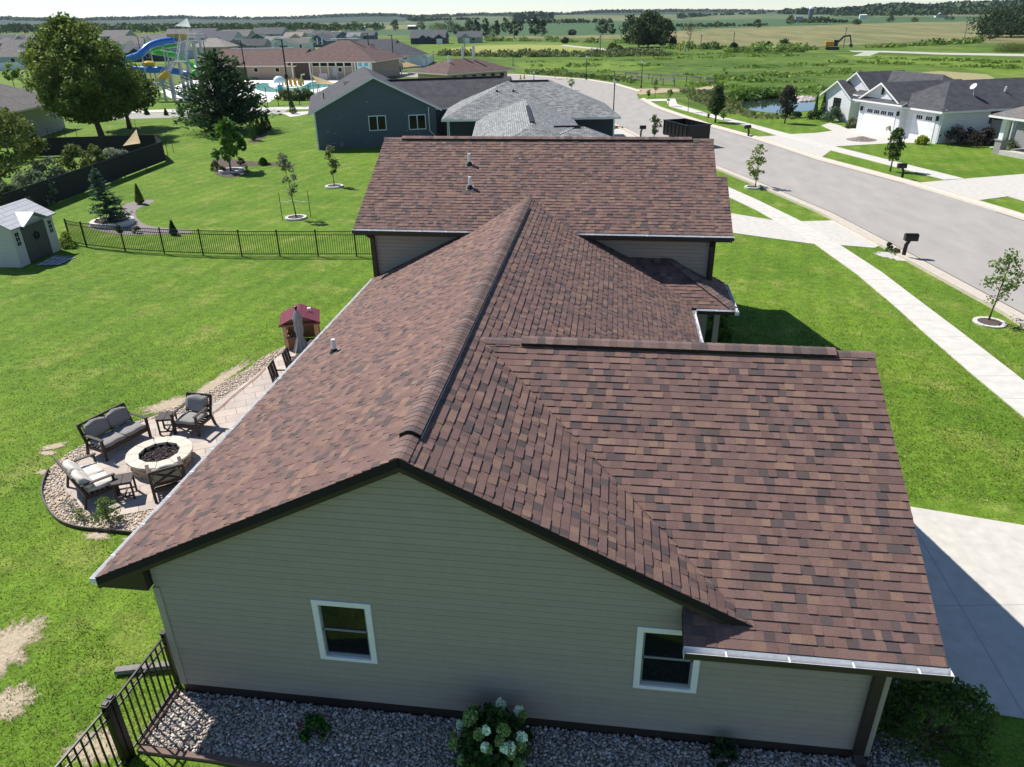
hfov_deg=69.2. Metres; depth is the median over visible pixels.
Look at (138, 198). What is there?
arborvitae
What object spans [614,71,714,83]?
rail fence
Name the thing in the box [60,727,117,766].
bare soil
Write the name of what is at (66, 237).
yellow shrub
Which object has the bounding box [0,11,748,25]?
hills
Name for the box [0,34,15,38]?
subdivision house
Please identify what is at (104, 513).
rose shrub
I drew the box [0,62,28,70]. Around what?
vinyl fence
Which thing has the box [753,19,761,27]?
field tree
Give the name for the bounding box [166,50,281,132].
pine tree
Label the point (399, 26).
tan field
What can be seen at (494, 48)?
hay meadow
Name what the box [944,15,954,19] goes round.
field tree
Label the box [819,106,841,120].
blue juniper
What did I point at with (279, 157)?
shrub
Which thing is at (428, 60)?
vinyl fence
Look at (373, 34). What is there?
subdivision house
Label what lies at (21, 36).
subdivision house
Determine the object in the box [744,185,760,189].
tree ring
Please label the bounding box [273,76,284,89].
water mushroom
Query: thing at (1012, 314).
curb
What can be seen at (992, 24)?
field tree
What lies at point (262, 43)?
subdivision house
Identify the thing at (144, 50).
water slide
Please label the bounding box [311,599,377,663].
window
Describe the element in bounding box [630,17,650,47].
field tree
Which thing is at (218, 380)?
bare soil
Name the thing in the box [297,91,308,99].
ornamental grass
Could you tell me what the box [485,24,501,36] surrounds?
field tree
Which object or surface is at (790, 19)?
field tree
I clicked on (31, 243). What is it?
door
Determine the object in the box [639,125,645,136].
mailbox
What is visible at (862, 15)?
barn
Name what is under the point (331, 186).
tree ring
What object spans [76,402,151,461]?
loveseat
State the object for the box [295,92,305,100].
ornamental grass
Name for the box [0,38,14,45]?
subdivision house
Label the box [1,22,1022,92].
ground
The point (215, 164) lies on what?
shrub
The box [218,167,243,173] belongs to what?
tree ring
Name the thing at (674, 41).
field tree
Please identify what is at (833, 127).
path
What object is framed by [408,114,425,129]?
window
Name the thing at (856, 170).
road joint
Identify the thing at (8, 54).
subdivision house
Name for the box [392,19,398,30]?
field tree
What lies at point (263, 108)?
sidewalk
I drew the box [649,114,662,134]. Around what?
street tree
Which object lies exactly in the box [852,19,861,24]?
field tree
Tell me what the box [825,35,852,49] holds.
excavator
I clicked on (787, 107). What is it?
street tree
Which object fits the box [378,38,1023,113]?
meadow
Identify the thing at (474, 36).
subdivision house
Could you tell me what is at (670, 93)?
street tree
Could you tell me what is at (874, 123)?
garage door
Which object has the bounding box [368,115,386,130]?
window
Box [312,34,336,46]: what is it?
subdivision house
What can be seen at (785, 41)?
field tree
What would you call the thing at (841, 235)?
driveway
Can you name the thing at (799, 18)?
barn
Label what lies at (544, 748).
gravel
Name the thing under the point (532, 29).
field tree
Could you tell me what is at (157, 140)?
screen fence
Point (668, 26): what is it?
field tree
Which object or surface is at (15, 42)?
subdivision house
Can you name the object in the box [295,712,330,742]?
shrub
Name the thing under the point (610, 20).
woods
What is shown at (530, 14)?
hill woods
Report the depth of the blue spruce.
41.36 m
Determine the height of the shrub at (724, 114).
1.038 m
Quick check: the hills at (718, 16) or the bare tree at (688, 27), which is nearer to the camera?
the bare tree at (688, 27)
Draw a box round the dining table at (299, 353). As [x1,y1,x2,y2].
[290,339,313,361]
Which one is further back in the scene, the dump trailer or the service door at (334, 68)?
the service door at (334, 68)
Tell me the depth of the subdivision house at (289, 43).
267.22 m
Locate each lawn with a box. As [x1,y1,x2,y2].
[0,79,1023,766]
[31,39,320,68]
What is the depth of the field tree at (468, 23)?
589.46 m
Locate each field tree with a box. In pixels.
[347,21,360,30]
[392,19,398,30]
[416,21,425,29]
[428,21,447,29]
[439,19,459,32]
[452,24,462,33]
[465,19,473,30]
[471,19,480,30]
[478,18,489,36]
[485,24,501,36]
[494,20,499,29]
[500,19,509,32]
[508,19,518,36]
[517,21,523,31]
[528,15,539,35]
[536,20,548,34]
[560,37,568,42]
[567,29,576,34]
[595,19,610,33]
[606,42,618,49]
[608,23,616,33]
[618,14,636,43]
[627,9,667,46]
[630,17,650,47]
[651,16,676,45]
[669,37,676,45]
[730,42,737,47]
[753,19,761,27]
[779,38,790,44]
[785,15,797,23]
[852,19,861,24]
[885,15,894,22]
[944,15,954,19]
[966,0,1023,36]
[977,19,1004,39]
[988,40,1023,51]
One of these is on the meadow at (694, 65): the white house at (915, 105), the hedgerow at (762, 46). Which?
the hedgerow at (762, 46)
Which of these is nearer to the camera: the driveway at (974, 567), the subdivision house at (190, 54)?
the driveway at (974, 567)
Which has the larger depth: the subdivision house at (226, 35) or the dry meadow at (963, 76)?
the subdivision house at (226, 35)
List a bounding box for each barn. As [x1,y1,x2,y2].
[408,25,417,29]
[795,16,803,21]
[859,14,866,17]
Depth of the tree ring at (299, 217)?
42.64 m
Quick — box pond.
[741,99,814,112]
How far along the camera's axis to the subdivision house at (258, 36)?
382.09 m
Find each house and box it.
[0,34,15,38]
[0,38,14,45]
[0,39,47,52]
[0,46,31,62]
[0,84,65,144]
[12,34,45,38]
[89,136,954,766]
[100,30,136,39]
[109,36,151,50]
[123,44,170,61]
[141,34,166,39]
[164,29,190,33]
[169,43,193,58]
[171,31,197,39]
[191,38,239,54]
[192,28,219,30]
[193,31,245,42]
[222,29,255,38]
[228,38,250,47]
[244,38,272,47]
[250,33,266,38]
[253,27,288,35]
[265,36,291,47]
[273,38,299,47]
[283,32,306,37]
[290,38,313,49]
[296,29,314,36]
[308,66,511,149]
[311,30,329,36]
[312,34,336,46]
[323,32,340,37]
[336,31,347,40]
[346,32,363,41]
[357,31,378,38]
[357,39,399,49]
[384,43,427,66]
[409,29,449,43]
[441,79,620,136]
[456,31,483,42]
[820,70,1023,143]
[989,106,1023,158]
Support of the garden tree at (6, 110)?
on the lawn at (182, 185)
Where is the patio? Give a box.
[65,349,296,516]
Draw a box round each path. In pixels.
[39,129,62,136]
[647,98,674,100]
[821,123,846,131]
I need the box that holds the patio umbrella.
[292,306,307,352]
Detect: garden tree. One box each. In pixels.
[0,106,33,148]
[0,111,50,181]
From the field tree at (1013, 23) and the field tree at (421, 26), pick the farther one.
the field tree at (421, 26)
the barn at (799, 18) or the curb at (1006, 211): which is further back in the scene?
the barn at (799, 18)
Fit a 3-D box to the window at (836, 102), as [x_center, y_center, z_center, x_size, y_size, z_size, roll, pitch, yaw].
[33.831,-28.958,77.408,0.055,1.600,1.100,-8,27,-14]
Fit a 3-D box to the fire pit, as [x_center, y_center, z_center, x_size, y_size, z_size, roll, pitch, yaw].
[-9.016,1.901,19.058,1.631,0.360,1.601,3,27,7]
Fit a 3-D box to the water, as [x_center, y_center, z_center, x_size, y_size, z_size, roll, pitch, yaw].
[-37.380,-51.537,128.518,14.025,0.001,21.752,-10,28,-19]
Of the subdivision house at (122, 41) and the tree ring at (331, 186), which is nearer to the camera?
the tree ring at (331, 186)
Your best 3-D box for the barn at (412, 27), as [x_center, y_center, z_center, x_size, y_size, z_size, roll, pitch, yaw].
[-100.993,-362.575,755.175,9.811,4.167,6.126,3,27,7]
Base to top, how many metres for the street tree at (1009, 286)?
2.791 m
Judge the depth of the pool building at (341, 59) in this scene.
142.16 m
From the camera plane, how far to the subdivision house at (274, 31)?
486.60 m
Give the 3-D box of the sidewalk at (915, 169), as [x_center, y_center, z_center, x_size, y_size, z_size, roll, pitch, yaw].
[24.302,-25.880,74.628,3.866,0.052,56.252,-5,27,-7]
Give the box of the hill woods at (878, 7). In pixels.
[777,0,1023,14]
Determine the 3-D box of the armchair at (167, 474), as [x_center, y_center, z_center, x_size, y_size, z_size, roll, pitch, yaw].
[-8.289,2.207,17.810,0.815,0.908,0.890,-15,30,-27]
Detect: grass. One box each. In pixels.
[0,614,206,766]
[273,89,286,99]
[278,89,286,99]
[290,88,300,100]
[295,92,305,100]
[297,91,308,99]
[301,88,311,99]
[705,234,1023,502]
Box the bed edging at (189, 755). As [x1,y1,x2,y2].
[136,689,287,766]
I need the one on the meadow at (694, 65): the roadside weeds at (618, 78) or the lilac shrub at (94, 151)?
the roadside weeds at (618, 78)
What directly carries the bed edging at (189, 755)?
on the lawn at (182, 185)
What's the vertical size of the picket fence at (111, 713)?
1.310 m
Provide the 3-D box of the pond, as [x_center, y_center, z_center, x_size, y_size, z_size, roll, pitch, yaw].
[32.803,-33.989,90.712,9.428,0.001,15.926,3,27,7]
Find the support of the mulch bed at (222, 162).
on the lawn at (182, 185)
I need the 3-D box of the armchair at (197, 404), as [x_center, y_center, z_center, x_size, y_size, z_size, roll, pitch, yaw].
[-8.851,0.850,20.573,0.815,0.908,0.890,5,27,12]
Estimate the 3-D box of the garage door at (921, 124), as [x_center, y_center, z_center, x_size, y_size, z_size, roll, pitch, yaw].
[35.499,-22.144,64.212,0.040,2.150,2.600,-8,27,-14]
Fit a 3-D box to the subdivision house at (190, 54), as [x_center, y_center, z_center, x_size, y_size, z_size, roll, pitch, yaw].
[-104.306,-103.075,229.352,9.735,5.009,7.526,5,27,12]
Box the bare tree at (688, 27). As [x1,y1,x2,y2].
[680,22,700,50]
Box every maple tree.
[17,11,150,135]
[99,64,160,128]
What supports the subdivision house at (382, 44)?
on the ground at (176, 78)
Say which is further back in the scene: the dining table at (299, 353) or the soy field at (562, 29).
the soy field at (562, 29)
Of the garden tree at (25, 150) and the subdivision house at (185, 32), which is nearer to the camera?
the garden tree at (25, 150)
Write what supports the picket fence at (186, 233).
on the lawn at (182, 185)
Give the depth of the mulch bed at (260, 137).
72.46 m
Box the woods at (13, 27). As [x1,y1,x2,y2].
[0,21,385,33]
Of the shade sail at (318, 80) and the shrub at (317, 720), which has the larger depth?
the shade sail at (318, 80)
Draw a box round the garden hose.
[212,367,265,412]
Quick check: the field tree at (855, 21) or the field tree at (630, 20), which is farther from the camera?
the field tree at (855, 21)
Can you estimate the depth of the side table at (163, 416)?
20.41 m
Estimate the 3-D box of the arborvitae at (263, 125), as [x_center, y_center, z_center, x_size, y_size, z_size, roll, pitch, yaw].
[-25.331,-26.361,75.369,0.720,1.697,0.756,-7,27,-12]
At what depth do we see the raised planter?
41.60 m
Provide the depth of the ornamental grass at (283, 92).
105.53 m
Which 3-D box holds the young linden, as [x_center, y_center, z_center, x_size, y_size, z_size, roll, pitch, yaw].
[-21.264,-17.945,55.567,2.688,4.047,2.634,3,27,7]
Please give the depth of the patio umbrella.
23.40 m
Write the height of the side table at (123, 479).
0.502 m
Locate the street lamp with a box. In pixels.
[613,78,616,109]
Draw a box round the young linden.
[206,116,246,170]
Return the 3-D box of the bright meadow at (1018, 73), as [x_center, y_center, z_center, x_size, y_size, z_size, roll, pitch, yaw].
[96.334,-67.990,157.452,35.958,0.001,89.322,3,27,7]
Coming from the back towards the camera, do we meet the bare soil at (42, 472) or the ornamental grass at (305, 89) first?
the ornamental grass at (305, 89)
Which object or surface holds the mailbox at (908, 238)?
on the mailbox gravel at (888, 255)
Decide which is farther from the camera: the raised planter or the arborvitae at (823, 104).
the arborvitae at (823, 104)
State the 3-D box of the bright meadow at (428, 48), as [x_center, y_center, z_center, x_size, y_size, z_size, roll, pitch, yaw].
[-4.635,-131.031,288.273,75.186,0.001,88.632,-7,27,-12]
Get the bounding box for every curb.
[507,74,641,90]
[615,123,1023,328]
[640,98,1023,219]
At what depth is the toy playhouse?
25.58 m
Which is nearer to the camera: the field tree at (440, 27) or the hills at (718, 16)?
the field tree at (440, 27)
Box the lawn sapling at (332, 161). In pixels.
[324,145,340,185]
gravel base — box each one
[43,347,283,530]
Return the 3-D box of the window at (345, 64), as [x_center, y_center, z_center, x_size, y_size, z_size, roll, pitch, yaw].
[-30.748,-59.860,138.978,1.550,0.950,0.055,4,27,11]
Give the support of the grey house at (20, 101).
on the lawn at (182, 185)
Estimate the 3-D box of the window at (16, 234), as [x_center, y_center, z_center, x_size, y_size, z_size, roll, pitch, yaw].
[-23.007,-6.720,34.550,0.015,0.650,0.280,1,26,4]
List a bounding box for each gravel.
[144,690,939,766]
[875,251,904,260]
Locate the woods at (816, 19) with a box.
[676,16,848,26]
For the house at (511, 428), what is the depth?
11.59 m
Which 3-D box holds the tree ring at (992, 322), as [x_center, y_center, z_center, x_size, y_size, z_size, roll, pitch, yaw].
[17.355,-2.232,26.957,1.086,0.070,1.086,3,27,7]
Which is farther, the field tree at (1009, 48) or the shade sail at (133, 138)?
the field tree at (1009, 48)
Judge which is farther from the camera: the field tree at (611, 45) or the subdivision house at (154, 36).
the subdivision house at (154, 36)
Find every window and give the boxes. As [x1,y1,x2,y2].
[14,232,21,246]
[46,219,53,232]
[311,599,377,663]
[344,63,351,66]
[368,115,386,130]
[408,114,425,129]
[633,626,699,693]
[833,97,840,107]
[988,111,1002,123]
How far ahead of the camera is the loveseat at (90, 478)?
17.59 m
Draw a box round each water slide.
[123,37,188,98]
[148,43,198,96]
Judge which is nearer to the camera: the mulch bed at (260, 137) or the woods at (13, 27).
the mulch bed at (260, 137)
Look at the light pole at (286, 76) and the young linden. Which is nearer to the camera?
the young linden
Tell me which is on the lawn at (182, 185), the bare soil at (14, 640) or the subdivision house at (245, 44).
the bare soil at (14, 640)
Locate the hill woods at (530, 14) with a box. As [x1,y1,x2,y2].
[508,11,553,19]
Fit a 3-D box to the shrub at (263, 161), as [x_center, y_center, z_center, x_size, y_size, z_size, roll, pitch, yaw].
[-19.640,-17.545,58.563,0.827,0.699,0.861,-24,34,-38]
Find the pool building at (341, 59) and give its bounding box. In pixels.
[218,38,405,79]
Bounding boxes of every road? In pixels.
[113,110,286,118]
[393,73,1023,312]
[560,45,605,49]
[852,51,1023,55]
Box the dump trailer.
[663,118,710,138]
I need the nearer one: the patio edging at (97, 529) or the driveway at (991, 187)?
the patio edging at (97, 529)
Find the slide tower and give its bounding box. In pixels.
[150,18,208,100]
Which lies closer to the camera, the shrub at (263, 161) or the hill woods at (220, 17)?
the shrub at (263, 161)
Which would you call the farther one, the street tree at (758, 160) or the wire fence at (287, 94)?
the wire fence at (287, 94)
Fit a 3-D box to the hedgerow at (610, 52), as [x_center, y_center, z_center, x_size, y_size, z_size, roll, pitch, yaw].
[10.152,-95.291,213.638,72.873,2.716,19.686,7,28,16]
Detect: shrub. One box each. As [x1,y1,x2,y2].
[0,177,33,205]
[11,169,57,204]
[25,156,69,182]
[55,143,91,170]
[58,231,78,247]
[80,143,109,163]
[88,496,123,524]
[100,147,127,157]
[209,160,219,170]
[216,166,225,171]
[236,157,245,164]
[258,157,267,165]
[276,151,288,164]
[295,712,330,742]
[705,315,732,342]
[708,736,738,766]
[719,111,727,119]
[791,111,801,116]
[804,109,825,118]
[844,116,857,127]
[874,676,1012,766]
[882,677,920,721]
[884,242,893,251]
[892,247,900,253]
[914,135,929,144]
[939,124,984,146]
[969,126,995,144]
[1006,139,1019,148]
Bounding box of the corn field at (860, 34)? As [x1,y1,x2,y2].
[483,22,1023,46]
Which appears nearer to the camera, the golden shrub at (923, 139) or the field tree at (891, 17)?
the golden shrub at (923, 139)
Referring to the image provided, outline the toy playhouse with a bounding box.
[279,303,319,349]
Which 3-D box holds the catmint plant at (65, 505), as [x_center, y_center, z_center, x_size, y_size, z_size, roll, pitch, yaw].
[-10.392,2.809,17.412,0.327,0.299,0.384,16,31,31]
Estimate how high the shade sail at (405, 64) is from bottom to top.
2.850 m
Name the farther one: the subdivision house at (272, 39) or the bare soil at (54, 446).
the subdivision house at (272, 39)
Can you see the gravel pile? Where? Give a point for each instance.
(862, 139)
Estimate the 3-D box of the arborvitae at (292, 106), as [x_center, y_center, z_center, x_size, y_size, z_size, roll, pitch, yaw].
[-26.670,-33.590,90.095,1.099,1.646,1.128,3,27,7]
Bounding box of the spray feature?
[282,74,304,85]
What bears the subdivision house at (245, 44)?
on the subdivision lawn at (160, 62)
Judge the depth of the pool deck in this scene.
124.10 m
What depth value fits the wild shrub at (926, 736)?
11.05 m
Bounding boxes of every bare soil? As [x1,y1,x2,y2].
[0,615,47,674]
[0,681,40,720]
[35,469,46,474]
[39,450,57,455]
[42,442,66,449]
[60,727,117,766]
[82,531,109,539]
[141,395,185,413]
[184,359,249,400]
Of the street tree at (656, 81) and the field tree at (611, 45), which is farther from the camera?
the field tree at (611, 45)
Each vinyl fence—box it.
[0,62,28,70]
[399,54,432,67]
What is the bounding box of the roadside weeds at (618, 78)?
[524,68,640,83]
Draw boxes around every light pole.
[236,40,246,80]
[275,39,290,103]
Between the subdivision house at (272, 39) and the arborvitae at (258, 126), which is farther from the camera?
the subdivision house at (272, 39)
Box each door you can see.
[21,223,41,261]
[32,220,52,256]
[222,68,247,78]
[332,66,337,75]
[861,107,896,135]
[908,113,935,142]
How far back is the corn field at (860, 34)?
380.48 m
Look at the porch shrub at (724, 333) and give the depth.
25.37 m
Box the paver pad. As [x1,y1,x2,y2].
[37,255,74,264]
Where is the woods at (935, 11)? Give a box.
[830,4,1019,16]
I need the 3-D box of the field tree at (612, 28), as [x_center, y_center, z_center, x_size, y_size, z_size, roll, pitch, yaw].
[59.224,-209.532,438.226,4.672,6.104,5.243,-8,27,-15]
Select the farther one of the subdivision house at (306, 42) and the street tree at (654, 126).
the subdivision house at (306, 42)
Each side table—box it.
[110,472,137,501]
[155,411,178,434]
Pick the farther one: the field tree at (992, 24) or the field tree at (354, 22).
the field tree at (354, 22)
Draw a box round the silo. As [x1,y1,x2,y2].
[807,6,813,18]
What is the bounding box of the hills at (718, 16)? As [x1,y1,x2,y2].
[405,9,990,23]
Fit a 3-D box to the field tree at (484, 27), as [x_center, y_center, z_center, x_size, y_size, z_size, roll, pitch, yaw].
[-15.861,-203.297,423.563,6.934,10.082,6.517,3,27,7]
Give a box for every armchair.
[144,456,185,502]
[169,392,215,436]
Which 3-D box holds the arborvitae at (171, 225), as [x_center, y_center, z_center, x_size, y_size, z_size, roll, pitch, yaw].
[-18.149,-8.322,39.620,0.482,0.867,0.487,3,27,7]
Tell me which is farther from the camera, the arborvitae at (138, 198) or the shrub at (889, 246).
the arborvitae at (138, 198)
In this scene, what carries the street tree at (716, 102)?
on the lawn at (182, 185)
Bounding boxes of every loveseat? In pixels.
[53,452,119,509]
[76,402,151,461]
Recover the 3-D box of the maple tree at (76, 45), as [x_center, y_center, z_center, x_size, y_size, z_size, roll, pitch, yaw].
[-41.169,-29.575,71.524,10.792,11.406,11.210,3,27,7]
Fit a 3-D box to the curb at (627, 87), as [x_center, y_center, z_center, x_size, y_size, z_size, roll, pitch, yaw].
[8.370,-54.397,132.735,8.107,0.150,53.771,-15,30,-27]
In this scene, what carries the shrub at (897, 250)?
on the mailbox gravel at (888, 255)
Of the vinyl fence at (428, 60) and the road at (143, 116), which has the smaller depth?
the road at (143, 116)
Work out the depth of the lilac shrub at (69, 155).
51.72 m
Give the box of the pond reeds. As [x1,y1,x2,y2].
[726,87,796,100]
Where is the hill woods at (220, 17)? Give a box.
[0,8,777,20]
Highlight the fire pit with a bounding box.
[125,436,192,478]
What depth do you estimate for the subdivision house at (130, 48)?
217.13 m
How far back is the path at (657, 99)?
99.11 m
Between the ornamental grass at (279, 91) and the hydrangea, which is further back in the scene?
the ornamental grass at (279, 91)
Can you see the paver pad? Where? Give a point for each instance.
(56, 260)
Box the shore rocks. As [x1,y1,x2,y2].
[795,95,816,101]
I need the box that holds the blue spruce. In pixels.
[87,166,133,224]
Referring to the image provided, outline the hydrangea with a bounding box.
[448,697,535,766]
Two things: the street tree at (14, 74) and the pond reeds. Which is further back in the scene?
the street tree at (14, 74)
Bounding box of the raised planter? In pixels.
[89,215,134,228]
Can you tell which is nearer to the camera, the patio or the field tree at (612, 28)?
the patio
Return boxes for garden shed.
[0,198,60,267]
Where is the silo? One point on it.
(811, 11)
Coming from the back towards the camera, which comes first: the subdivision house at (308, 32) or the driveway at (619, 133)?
the subdivision house at (308, 32)
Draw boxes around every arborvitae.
[134,183,143,203]
[168,220,177,234]
[248,120,257,140]
[255,117,262,134]
[260,115,266,131]
[264,113,271,129]
[289,100,297,113]
[813,95,818,117]
[820,93,825,111]
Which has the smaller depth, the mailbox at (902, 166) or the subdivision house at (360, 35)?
the mailbox at (902, 166)
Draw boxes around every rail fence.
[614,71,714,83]
[631,74,674,86]
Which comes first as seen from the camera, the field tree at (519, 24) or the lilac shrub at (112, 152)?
the lilac shrub at (112, 152)
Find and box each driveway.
[614,129,634,136]
[731,213,884,247]
[759,128,928,159]
[893,506,1023,718]
[906,174,1023,211]
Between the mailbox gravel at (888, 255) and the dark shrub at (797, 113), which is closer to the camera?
the mailbox gravel at (888, 255)
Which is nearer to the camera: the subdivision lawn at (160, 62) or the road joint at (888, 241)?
the road joint at (888, 241)
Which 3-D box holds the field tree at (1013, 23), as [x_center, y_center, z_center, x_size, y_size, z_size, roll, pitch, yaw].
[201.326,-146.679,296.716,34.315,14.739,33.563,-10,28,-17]
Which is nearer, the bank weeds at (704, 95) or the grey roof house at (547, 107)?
the grey roof house at (547, 107)
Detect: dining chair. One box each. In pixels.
[267,359,285,382]
[282,347,293,368]
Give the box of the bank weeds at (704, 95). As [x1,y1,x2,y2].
[679,88,798,118]
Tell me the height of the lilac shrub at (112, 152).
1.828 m
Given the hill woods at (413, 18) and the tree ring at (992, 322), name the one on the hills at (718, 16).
the hill woods at (413, 18)
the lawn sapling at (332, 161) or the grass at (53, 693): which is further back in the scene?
the lawn sapling at (332, 161)
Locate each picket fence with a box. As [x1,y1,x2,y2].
[54,630,181,766]
[63,218,371,255]
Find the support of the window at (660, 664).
in the house at (511, 428)
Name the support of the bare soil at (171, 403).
on the lawn at (182, 185)
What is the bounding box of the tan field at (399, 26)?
[368,24,425,29]
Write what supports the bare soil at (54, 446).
on the lawn at (182, 185)
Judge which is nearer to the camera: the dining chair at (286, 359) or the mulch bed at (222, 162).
the dining chair at (286, 359)
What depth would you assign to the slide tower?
107.17 m
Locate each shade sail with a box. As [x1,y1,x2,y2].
[122,128,141,148]
[311,74,333,94]
[400,59,417,73]
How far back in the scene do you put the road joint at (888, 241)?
35.19 m
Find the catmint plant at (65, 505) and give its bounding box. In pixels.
[60,498,76,509]
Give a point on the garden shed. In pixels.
(28, 234)
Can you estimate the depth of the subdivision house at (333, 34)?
400.08 m
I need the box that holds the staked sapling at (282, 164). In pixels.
[278,154,298,216]
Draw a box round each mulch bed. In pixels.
[88,200,193,234]
[211,158,294,176]
[248,127,271,142]
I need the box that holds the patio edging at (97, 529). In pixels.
[41,468,132,534]
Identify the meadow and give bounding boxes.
[0,69,31,88]
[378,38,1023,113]
[416,42,596,52]
[446,44,604,53]
[516,59,664,70]
[834,54,1023,77]
[922,71,994,79]
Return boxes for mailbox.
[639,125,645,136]
[744,125,750,135]
[897,163,906,177]
[902,233,919,255]
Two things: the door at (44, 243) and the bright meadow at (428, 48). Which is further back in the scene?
the bright meadow at (428, 48)
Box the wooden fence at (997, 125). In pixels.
[987,119,1015,140]
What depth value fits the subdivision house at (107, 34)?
496.17 m
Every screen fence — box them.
[1,141,164,207]
[12,135,155,156]
[154,135,165,160]
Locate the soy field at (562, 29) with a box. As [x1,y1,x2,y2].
[288,16,1006,35]
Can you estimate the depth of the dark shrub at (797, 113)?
79.84 m
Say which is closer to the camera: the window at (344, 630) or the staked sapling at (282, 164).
the window at (344, 630)
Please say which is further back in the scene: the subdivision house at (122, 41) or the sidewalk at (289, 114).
the subdivision house at (122, 41)
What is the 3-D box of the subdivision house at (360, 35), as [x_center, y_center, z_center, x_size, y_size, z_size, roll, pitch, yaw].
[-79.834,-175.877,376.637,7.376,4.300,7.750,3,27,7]
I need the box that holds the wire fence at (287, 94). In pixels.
[254,84,331,106]
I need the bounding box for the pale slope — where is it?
[854,52,878,55]
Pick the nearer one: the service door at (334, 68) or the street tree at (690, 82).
the street tree at (690, 82)
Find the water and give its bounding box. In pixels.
[255,82,330,91]
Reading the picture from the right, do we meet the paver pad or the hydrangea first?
the hydrangea
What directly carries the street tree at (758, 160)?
on the tree ring at (753, 187)
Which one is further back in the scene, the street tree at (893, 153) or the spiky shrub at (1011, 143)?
the spiky shrub at (1011, 143)
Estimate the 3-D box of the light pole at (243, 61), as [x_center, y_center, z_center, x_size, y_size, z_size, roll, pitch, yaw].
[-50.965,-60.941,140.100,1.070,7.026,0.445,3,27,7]
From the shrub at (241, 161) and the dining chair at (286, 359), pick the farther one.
the shrub at (241, 161)
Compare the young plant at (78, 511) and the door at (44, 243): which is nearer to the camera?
the young plant at (78, 511)
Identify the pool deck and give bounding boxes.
[160,80,338,101]
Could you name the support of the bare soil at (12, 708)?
on the lawn at (182, 185)
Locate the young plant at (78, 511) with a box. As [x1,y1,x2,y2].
[69,508,86,519]
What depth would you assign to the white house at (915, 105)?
65.41 m
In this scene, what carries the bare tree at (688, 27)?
on the meadow at (694, 65)
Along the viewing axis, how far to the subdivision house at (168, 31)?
531.75 m
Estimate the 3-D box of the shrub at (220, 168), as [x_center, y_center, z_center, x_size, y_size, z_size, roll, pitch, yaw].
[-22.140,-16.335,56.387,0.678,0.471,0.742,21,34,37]
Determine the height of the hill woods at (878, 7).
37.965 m
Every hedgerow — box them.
[436,47,673,56]
[484,35,985,52]
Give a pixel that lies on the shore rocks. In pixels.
(806, 98)
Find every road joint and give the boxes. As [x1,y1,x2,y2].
[623,126,1023,313]
[639,99,1023,220]
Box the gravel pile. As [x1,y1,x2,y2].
[846,136,876,141]
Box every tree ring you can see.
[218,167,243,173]
[285,214,306,220]
[325,184,343,188]
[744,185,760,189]
[972,316,1006,328]
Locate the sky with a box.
[0,0,1004,17]
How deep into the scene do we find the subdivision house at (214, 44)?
251.83 m
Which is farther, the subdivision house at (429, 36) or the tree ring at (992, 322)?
the subdivision house at (429, 36)
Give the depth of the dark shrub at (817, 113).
78.52 m
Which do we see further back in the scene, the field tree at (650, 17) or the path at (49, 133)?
the field tree at (650, 17)
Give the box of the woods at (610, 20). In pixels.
[416,11,765,23]
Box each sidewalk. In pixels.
[131,106,308,112]
[283,111,307,116]
[666,99,963,179]
[728,187,1023,416]
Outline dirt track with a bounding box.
[633,85,713,94]
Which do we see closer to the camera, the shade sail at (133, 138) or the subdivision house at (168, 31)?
the shade sail at (133, 138)
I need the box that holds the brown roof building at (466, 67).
[409,46,515,77]
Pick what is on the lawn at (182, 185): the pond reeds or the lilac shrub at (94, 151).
the lilac shrub at (94, 151)
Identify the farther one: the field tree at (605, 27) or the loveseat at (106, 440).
the field tree at (605, 27)
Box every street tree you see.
[1,61,20,86]
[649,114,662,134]
[653,77,658,92]
[666,89,673,105]
[684,79,694,108]
[707,83,726,122]
[746,143,767,186]
[776,84,799,123]
[884,127,906,171]
[979,248,1023,319]
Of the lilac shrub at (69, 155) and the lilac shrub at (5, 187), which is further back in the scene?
the lilac shrub at (69, 155)
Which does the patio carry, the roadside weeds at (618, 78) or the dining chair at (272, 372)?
the dining chair at (272, 372)
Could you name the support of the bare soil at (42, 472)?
on the lawn at (182, 185)
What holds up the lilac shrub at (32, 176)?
on the lawn at (182, 185)
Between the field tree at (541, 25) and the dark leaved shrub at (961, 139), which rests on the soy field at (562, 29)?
the field tree at (541, 25)
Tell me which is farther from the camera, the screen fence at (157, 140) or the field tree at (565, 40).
the field tree at (565, 40)
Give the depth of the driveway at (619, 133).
70.76 m
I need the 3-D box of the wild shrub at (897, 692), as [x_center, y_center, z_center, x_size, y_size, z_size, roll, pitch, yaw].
[5.990,4.860,11.936,1.096,1.061,1.083,-24,34,-38]
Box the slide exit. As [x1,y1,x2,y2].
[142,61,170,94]
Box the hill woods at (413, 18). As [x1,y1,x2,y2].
[405,14,430,21]
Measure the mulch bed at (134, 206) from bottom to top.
0.001 m
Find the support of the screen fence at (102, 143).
on the lawn at (182, 185)

